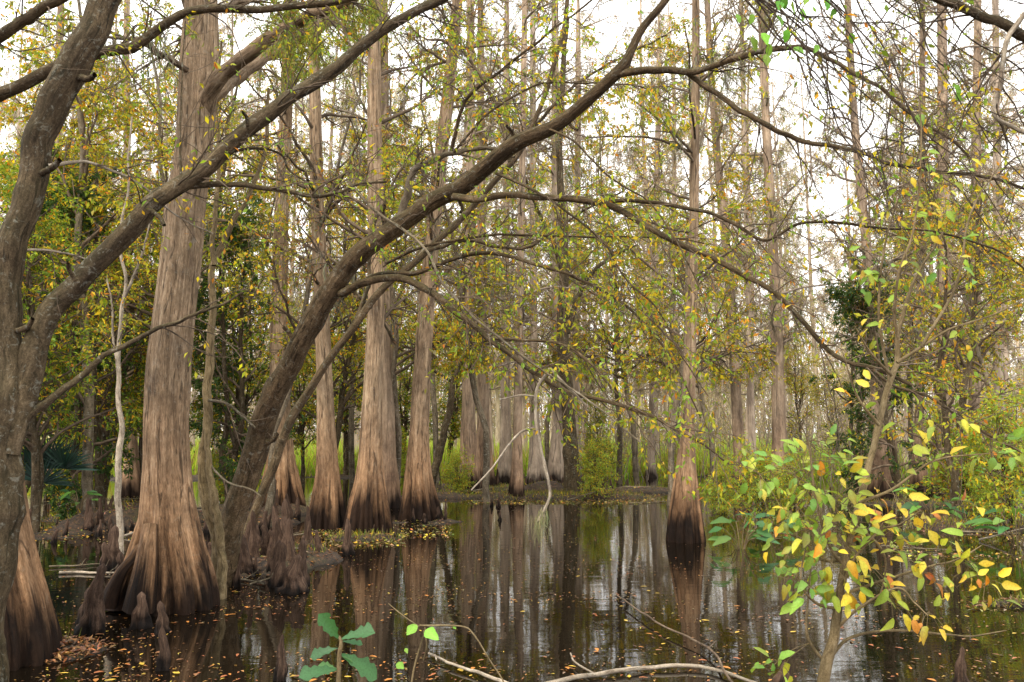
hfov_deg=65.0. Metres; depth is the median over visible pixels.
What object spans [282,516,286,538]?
cypress knee
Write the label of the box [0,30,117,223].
background cypress
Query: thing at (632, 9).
sky
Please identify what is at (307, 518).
cypress knee
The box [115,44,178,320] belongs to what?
background cypress
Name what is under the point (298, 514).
cypress knee
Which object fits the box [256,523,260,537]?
cypress knee
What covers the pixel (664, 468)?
shrub
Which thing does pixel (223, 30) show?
background cypress
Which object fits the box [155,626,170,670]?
cypress knee
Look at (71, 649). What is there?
mud litter
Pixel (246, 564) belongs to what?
cypress knee
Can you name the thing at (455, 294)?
background cypress
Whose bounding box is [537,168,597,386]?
background cypress
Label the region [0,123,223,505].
understory tree
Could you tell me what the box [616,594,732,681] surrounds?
fallen branch
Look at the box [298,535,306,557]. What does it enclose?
cypress knee
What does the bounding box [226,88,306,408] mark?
background cypress
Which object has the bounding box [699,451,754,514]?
shrub
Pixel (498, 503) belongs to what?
cypress knee
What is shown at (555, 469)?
bald cypress
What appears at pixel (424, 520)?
cypress knee
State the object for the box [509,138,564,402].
background cypress
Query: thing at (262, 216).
understory tree
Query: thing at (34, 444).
understory tree
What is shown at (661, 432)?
brush
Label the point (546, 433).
understory tree
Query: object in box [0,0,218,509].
understory tree
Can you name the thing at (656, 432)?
bald cypress
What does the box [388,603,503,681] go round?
vine
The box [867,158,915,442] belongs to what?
background cypress
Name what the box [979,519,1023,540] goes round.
fallen stick
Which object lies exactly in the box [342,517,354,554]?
cypress knee
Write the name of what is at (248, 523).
cypress knee
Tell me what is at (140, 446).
understory tree
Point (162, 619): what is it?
cypress knee
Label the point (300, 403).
pale leaning tree
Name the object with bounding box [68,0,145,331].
background cypress
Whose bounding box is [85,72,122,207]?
background cypress
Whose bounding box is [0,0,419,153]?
overhanging tree
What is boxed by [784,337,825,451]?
understory tree
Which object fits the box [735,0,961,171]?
leafy vine
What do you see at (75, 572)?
fallen stick
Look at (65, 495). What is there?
marsh plant
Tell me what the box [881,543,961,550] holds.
fallen stick
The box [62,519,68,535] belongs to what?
cypress knee
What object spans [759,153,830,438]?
background cypress
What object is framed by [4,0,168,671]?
bald cypress
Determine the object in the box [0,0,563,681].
foreground tree
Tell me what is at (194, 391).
background cypress
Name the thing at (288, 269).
background cypress
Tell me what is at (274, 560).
cypress knee
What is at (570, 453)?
tree
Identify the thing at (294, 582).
cypress knee
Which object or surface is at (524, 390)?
background cypress
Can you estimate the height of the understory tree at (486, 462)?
12.765 m
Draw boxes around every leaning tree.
[211,0,1023,586]
[243,0,697,533]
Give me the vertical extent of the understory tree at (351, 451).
14.893 m
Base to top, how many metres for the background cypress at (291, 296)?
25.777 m
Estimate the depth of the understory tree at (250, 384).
22.57 m
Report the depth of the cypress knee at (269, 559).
9.73 m
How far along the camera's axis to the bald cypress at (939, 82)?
21.86 m
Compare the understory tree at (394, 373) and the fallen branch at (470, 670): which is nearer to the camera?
the fallen branch at (470, 670)
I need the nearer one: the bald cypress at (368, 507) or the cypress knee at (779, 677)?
the cypress knee at (779, 677)
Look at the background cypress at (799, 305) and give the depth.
43.08 m
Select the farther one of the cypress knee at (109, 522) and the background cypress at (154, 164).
the background cypress at (154, 164)
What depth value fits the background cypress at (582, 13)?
36.48 m
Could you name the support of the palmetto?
on the ground at (130, 514)
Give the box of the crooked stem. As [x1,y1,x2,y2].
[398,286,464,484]
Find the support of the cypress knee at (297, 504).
on the ground at (130, 514)
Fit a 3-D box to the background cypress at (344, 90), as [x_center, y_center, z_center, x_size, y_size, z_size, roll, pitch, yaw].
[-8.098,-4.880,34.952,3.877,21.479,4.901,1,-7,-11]
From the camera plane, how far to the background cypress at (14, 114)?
31.77 m
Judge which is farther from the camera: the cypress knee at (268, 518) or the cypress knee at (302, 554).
the cypress knee at (268, 518)
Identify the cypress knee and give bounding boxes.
[50,529,58,542]
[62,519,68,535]
[74,563,106,634]
[74,603,83,623]
[83,507,92,531]
[84,498,89,519]
[95,519,102,536]
[96,498,105,525]
[99,542,114,570]
[104,498,108,509]
[107,516,111,530]
[108,495,113,508]
[108,524,112,542]
[108,525,119,567]
[115,551,124,569]
[128,591,152,630]
[154,601,171,634]
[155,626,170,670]
[203,520,209,532]
[208,542,211,556]
[231,552,241,586]
[240,534,252,574]
[244,520,250,535]
[245,523,250,544]
[248,510,259,556]
[253,554,258,574]
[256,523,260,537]
[258,510,267,529]
[260,524,269,555]
[263,479,278,514]
[266,521,279,556]
[266,548,271,572]
[267,513,270,527]
[267,540,281,584]
[269,542,286,587]
[272,505,282,540]
[273,634,287,681]
[274,554,309,594]
[276,489,278,505]
[280,499,289,533]
[281,521,292,543]
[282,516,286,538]
[285,493,293,519]
[285,517,295,561]
[293,497,300,517]
[296,508,299,519]
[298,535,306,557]
[299,539,309,584]
[304,506,313,542]
[305,520,310,546]
[313,530,323,551]
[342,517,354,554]
[411,508,415,522]
[421,513,427,524]
[443,502,446,519]
[496,468,499,484]
[496,497,500,506]
[772,662,792,681]
[952,646,968,681]
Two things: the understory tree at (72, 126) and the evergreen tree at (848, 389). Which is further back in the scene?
the evergreen tree at (848, 389)
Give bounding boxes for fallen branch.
[428,652,507,681]
[546,652,755,681]
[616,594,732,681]
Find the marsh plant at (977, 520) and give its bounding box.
[964,506,1023,545]
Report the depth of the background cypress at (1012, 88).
46.21 m
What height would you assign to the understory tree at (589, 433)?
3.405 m
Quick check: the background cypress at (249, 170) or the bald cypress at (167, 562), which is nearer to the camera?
the bald cypress at (167, 562)
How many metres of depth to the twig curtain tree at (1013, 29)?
4.53 m
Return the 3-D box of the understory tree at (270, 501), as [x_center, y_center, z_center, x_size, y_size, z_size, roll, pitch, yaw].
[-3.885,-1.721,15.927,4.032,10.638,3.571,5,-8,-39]
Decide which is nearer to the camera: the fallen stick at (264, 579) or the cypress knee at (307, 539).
the fallen stick at (264, 579)
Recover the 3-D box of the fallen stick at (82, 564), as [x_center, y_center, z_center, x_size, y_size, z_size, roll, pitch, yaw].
[-5.503,2.865,10.253,0.700,0.158,0.165,2,-7,-18]
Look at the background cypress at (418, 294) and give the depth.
38.35 m
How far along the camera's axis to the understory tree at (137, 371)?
19.83 m
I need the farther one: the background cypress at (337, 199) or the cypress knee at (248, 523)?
the background cypress at (337, 199)
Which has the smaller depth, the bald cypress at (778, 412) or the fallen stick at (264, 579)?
the fallen stick at (264, 579)
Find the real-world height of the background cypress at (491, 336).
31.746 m
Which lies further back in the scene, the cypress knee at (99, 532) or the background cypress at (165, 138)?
the background cypress at (165, 138)
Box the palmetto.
[21,434,97,498]
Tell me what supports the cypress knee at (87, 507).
on the ground at (130, 514)
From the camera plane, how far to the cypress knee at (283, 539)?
10.01 m
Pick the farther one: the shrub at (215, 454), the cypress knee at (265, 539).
the shrub at (215, 454)
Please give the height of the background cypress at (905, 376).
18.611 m
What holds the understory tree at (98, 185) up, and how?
on the ground at (130, 514)
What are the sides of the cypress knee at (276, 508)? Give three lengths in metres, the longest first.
1.140 x 0.350 x 0.172 m
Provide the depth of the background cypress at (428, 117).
64.08 m
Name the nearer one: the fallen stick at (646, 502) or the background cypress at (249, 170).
the fallen stick at (646, 502)
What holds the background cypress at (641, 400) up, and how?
on the ground at (130, 514)
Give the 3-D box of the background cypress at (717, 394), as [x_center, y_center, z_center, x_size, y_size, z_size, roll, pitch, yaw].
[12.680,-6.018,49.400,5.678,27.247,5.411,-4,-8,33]
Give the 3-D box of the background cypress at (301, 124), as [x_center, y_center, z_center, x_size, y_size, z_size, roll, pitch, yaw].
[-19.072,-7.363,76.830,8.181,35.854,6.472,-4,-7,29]
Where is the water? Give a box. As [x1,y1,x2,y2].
[9,476,1023,681]
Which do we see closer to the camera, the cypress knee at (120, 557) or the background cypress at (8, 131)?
the cypress knee at (120, 557)
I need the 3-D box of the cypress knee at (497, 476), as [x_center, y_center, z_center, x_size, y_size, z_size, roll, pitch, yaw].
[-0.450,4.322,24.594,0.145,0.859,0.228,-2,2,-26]
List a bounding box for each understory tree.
[0,0,174,321]
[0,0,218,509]
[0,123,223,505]
[0,142,118,426]
[0,142,142,532]
[0,164,143,492]
[15,135,153,446]
[22,0,273,348]
[39,185,201,497]
[82,32,308,395]
[97,235,206,475]
[189,217,306,457]
[219,0,436,522]
[258,91,413,483]
[261,312,342,481]
[288,160,417,450]
[301,303,366,474]
[326,2,500,482]
[335,76,499,488]
[356,16,542,501]
[395,316,444,454]
[429,341,476,463]
[510,124,630,468]
[536,107,683,485]
[557,84,680,483]
[577,389,626,484]
[596,11,786,505]
[607,98,770,495]
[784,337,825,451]
[805,365,854,454]
[837,66,1022,479]
[868,158,1023,519]
[886,86,1023,495]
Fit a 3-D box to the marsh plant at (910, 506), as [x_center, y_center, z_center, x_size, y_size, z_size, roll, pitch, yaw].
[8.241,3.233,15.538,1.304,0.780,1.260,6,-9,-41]
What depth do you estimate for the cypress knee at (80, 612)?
7.17 m
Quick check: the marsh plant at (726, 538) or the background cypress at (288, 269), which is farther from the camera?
the background cypress at (288, 269)
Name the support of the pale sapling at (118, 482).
on the ground at (130, 514)
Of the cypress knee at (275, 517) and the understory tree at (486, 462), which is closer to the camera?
the cypress knee at (275, 517)
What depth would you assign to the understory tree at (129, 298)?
16.53 m
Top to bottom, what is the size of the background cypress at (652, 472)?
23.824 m
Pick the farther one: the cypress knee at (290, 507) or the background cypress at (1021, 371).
the background cypress at (1021, 371)
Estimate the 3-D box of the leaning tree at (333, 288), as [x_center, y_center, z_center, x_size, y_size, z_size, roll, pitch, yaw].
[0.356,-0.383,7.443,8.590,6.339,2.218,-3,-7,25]
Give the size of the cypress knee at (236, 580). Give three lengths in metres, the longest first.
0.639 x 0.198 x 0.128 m
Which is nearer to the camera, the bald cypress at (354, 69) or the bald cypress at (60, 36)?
the bald cypress at (60, 36)
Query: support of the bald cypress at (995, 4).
on the ground at (130, 514)
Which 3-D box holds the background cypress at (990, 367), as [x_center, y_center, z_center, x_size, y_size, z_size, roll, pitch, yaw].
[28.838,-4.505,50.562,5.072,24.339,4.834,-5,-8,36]
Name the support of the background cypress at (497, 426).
on the ground at (130, 514)
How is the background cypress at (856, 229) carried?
on the ground at (130, 514)
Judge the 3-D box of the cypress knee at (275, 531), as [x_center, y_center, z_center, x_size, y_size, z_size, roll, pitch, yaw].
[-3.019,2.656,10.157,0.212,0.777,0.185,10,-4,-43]
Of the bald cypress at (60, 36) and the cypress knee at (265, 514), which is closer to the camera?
the cypress knee at (265, 514)
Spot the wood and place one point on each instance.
(711, 407)
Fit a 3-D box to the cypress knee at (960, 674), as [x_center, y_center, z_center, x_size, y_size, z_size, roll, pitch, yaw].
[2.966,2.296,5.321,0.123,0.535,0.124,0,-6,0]
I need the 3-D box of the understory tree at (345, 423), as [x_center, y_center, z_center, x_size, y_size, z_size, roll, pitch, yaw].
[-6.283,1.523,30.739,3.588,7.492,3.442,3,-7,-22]
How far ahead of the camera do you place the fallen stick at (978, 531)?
13.58 m
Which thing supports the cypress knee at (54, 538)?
on the ground at (130, 514)
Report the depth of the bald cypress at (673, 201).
36.77 m
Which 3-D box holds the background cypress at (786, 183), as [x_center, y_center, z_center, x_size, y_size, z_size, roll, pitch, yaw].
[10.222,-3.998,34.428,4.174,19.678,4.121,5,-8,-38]
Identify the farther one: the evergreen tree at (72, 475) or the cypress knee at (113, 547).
the evergreen tree at (72, 475)
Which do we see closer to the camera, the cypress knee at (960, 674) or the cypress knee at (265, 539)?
the cypress knee at (960, 674)
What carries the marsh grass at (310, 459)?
on the ground at (130, 514)
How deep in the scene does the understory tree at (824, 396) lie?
36.03 m
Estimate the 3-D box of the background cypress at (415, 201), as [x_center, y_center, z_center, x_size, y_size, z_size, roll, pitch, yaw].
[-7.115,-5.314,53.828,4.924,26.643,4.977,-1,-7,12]
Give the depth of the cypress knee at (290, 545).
9.95 m
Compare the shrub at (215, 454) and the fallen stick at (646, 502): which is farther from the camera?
the shrub at (215, 454)
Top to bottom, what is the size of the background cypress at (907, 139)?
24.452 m
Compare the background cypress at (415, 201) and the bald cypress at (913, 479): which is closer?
the bald cypress at (913, 479)
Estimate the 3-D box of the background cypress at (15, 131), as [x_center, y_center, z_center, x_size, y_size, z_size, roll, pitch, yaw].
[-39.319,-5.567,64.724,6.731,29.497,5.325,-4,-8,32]
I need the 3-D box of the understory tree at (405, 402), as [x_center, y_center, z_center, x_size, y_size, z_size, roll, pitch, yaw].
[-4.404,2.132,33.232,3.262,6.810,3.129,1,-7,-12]
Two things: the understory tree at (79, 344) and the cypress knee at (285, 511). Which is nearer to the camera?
the cypress knee at (285, 511)
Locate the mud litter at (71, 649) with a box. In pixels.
[30,481,1022,665]
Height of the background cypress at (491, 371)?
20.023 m
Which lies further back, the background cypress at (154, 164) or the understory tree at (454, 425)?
the background cypress at (154, 164)
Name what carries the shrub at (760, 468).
on the ground at (130, 514)
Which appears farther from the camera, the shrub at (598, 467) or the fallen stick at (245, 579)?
the shrub at (598, 467)
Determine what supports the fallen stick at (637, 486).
on the ground at (130, 514)
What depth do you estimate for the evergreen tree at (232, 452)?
17.68 m
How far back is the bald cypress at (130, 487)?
22.03 m
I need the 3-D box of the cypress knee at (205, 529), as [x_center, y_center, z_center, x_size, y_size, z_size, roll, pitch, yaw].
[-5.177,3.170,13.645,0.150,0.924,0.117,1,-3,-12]
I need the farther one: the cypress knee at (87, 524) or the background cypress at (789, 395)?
the background cypress at (789, 395)
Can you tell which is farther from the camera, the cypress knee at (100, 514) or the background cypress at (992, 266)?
the background cypress at (992, 266)
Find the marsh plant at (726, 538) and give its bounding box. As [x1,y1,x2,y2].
[708,513,779,548]
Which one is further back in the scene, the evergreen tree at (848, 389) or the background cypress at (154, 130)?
the background cypress at (154, 130)
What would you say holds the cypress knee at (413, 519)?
on the ground at (130, 514)
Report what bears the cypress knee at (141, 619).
in the water
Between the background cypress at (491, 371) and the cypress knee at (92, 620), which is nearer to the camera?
the cypress knee at (92, 620)
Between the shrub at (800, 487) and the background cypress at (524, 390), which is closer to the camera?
the shrub at (800, 487)
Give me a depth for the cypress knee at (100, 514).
13.95 m
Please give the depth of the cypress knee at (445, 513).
15.23 m
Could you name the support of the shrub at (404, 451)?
on the ground at (130, 514)
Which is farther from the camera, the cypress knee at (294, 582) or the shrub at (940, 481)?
the shrub at (940, 481)
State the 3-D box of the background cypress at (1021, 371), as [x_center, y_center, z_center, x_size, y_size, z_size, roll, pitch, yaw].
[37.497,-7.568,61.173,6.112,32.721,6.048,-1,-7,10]
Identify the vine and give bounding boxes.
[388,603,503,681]
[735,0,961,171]
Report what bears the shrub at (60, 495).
on the ground at (130, 514)
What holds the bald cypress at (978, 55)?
on the ground at (130, 514)
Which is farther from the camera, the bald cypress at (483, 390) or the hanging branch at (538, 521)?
the bald cypress at (483, 390)
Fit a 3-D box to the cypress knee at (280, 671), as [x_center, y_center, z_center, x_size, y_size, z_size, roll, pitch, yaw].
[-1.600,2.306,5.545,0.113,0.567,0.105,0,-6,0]
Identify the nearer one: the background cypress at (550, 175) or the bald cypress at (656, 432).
the bald cypress at (656, 432)
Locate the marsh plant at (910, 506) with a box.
[893,487,972,519]
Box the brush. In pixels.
[540,368,1023,480]
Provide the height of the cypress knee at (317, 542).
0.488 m
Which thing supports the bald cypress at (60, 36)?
on the ground at (130, 514)
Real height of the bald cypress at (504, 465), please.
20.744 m
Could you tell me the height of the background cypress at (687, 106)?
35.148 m
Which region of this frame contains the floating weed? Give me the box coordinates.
[35,480,1023,611]
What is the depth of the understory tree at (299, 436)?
27.60 m
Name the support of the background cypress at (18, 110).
on the ground at (130, 514)
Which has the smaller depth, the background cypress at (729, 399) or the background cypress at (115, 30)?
the background cypress at (115, 30)
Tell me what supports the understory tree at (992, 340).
on the ground at (130, 514)
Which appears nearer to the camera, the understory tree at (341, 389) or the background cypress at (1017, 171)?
the understory tree at (341, 389)
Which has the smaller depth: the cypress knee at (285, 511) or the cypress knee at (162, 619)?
the cypress knee at (162, 619)
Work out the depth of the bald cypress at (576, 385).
30.66 m
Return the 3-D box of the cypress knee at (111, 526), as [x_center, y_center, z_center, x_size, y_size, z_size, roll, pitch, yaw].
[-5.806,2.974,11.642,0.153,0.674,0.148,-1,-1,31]
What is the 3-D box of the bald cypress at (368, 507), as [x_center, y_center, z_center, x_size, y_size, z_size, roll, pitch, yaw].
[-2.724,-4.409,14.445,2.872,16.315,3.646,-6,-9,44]
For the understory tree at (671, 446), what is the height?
11.702 m
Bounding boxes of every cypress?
[0,0,122,489]
[0,8,53,248]
[0,22,32,199]
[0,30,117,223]
[0,80,16,204]
[0,107,26,199]
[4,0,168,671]
[39,0,403,616]
[66,0,201,495]
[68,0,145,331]
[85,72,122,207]
[110,133,145,326]
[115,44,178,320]
[120,81,216,378]
[134,127,175,278]
[142,0,242,448]
[191,154,242,394]
[197,0,272,467]
[200,61,281,422]
[204,0,417,529]
[213,0,353,506]
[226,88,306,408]
[245,183,305,396]
[251,0,477,534]
[253,61,329,449]
[274,95,342,442]
[288,0,366,403]
[289,0,462,507]
[300,19,404,431]
[315,69,363,418]
[334,60,399,451]
[365,70,419,337]
[382,0,535,520]
[391,76,431,402]
[396,100,454,407]
[400,107,460,436]
[414,0,574,485]
[417,0,555,490]
[432,60,500,451]
[440,8,528,470]
[448,0,548,480]
[459,0,624,496]
[461,122,500,433]
[476,173,528,446]
[484,0,594,483]
[489,104,551,454]
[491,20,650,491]
[499,0,616,482]
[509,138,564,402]
[526,62,599,440]
[536,0,630,478]
[536,5,626,449]
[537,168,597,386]
[544,0,775,543]
[581,130,638,436]
[584,0,702,477]
[594,3,691,457]
[608,138,667,444]
[622,50,686,443]
[631,1,730,449]
[641,33,714,454]
[656,0,781,492]
[658,36,739,438]
[676,46,763,446]
[696,23,801,452]
[699,0,826,481]
[699,87,767,440]
[705,0,863,490]
[711,150,796,403]
[745,86,821,444]
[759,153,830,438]
[769,63,849,446]
[778,0,946,499]
[813,112,886,435]
[827,133,905,402]
[844,0,987,494]
[860,28,955,475]
[861,117,964,417]
[864,0,1023,497]
[867,15,968,402]
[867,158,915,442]
[925,0,1023,483]
[926,143,988,419]
[948,84,1012,437]
[949,0,1023,476]
[949,62,1023,443]
[964,146,1023,405]
[967,37,1023,417]
[987,11,1023,395]
[1008,128,1023,313]
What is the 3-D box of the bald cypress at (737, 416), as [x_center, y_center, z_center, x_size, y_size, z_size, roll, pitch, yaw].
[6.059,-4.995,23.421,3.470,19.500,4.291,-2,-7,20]
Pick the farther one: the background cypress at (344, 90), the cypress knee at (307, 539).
the background cypress at (344, 90)
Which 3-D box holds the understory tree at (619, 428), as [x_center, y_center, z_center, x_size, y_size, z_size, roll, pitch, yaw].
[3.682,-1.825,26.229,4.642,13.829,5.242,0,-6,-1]
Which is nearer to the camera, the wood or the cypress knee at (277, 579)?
the cypress knee at (277, 579)
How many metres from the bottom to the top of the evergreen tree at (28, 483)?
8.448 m
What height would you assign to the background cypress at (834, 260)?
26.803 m
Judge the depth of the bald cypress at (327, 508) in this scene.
14.49 m
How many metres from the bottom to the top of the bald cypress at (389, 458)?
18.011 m
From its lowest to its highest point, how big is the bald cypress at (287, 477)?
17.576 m
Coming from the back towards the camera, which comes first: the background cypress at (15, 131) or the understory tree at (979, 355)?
the background cypress at (15, 131)
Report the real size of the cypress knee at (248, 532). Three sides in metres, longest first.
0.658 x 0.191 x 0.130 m
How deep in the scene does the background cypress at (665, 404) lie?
54.86 m
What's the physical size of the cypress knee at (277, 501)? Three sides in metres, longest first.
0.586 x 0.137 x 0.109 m
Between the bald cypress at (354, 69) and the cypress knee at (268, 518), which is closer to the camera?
the cypress knee at (268, 518)
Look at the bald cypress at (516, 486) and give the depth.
21.15 m
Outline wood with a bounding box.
[40,238,1023,442]
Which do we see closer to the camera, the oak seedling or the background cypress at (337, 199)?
the oak seedling
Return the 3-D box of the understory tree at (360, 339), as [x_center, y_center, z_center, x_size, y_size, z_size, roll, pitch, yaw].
[-3.072,-2.187,25.107,5.242,13.829,4.642,-6,-9,43]
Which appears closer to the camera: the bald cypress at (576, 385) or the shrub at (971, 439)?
the shrub at (971, 439)
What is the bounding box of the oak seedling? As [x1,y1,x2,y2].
[299,613,376,681]
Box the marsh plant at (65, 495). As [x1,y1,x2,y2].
[59,489,101,513]
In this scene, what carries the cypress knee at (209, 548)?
on the ground at (130, 514)
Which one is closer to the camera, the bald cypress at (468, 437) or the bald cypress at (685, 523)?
the bald cypress at (685, 523)
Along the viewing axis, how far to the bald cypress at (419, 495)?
16.16 m
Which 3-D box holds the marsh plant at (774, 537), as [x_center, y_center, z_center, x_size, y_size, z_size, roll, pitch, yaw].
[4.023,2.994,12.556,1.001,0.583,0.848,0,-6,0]
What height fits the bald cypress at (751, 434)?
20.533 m
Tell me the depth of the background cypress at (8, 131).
55.22 m
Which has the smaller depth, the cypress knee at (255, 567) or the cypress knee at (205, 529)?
the cypress knee at (255, 567)
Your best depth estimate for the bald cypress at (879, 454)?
21.04 m
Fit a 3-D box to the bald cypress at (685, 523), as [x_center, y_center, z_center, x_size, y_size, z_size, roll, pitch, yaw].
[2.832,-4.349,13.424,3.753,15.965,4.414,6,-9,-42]
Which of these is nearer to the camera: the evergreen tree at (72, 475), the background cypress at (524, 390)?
the evergreen tree at (72, 475)
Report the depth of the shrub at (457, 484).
22.05 m
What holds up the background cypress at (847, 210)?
on the ground at (130, 514)
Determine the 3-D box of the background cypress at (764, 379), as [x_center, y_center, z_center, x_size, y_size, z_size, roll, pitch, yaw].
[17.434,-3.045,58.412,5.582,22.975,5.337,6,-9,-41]
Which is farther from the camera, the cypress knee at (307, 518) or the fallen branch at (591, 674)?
the cypress knee at (307, 518)
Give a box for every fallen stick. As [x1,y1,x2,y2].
[49,561,98,566]
[59,560,117,574]
[241,567,264,584]
[250,561,287,584]
[622,483,654,487]
[629,498,666,503]
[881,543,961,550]
[963,524,1017,533]
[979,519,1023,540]
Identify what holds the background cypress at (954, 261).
on the ground at (130, 514)
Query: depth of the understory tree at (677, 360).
21.41 m
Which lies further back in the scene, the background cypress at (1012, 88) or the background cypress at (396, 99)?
the background cypress at (396, 99)
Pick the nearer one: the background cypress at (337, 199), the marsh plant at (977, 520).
the marsh plant at (977, 520)
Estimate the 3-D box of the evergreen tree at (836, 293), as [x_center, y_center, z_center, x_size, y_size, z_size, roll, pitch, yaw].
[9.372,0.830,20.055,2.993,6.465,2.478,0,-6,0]
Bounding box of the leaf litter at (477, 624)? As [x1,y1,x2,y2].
[22,499,1022,681]
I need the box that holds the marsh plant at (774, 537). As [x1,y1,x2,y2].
[734,513,801,541]
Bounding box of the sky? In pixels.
[0,0,1023,432]
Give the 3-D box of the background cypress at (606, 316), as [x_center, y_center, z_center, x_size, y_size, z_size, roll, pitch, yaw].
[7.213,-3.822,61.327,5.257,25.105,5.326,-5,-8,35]
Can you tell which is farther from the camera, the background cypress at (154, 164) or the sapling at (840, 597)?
the background cypress at (154, 164)
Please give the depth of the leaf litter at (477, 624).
7.19 m
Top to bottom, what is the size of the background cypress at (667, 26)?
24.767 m
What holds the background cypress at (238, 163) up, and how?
on the ground at (130, 514)
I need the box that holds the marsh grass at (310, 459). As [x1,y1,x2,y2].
[23,436,1022,476]
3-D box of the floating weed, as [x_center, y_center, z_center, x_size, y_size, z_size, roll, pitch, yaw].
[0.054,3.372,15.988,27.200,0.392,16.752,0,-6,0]
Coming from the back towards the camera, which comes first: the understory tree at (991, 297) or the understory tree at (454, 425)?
the understory tree at (454, 425)
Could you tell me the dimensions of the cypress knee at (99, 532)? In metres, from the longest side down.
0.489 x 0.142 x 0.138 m
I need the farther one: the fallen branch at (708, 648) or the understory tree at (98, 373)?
the understory tree at (98, 373)
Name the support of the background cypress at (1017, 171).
on the ground at (130, 514)
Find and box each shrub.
[26,427,109,505]
[211,426,261,498]
[395,428,408,477]
[439,444,474,494]
[574,428,625,496]
[657,447,698,483]
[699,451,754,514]
[714,432,799,522]
[771,447,818,505]
[891,396,1017,516]
[944,365,1023,527]
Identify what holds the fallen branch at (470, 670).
on the water
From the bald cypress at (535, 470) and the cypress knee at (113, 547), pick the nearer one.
the cypress knee at (113, 547)
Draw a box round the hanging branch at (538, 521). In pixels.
[471,367,588,551]
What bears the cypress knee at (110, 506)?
on the ground at (130, 514)
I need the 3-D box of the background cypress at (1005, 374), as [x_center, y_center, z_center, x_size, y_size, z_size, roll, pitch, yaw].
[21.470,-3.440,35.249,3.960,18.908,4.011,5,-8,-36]
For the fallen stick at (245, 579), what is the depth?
9.15 m
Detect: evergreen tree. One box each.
[23,145,147,522]
[23,232,99,492]
[189,180,307,498]
[808,279,900,475]
[823,250,949,499]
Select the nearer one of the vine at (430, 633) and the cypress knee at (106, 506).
the vine at (430, 633)
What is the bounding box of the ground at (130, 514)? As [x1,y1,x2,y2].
[34,433,1023,663]
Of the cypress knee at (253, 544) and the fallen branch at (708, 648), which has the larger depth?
the cypress knee at (253, 544)
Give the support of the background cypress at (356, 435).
on the ground at (130, 514)
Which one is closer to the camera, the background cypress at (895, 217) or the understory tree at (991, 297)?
the understory tree at (991, 297)
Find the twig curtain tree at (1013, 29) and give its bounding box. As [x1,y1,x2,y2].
[741,0,1023,343]
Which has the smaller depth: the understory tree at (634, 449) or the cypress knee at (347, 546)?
the cypress knee at (347, 546)
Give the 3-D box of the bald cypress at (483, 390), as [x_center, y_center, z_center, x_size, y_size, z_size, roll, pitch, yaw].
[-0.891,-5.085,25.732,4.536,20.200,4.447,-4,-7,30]
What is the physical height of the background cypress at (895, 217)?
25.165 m
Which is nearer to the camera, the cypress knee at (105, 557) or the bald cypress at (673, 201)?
the cypress knee at (105, 557)
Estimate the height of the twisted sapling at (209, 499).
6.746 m
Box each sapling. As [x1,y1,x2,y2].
[62,116,163,553]
[198,36,275,599]
[723,42,1023,681]

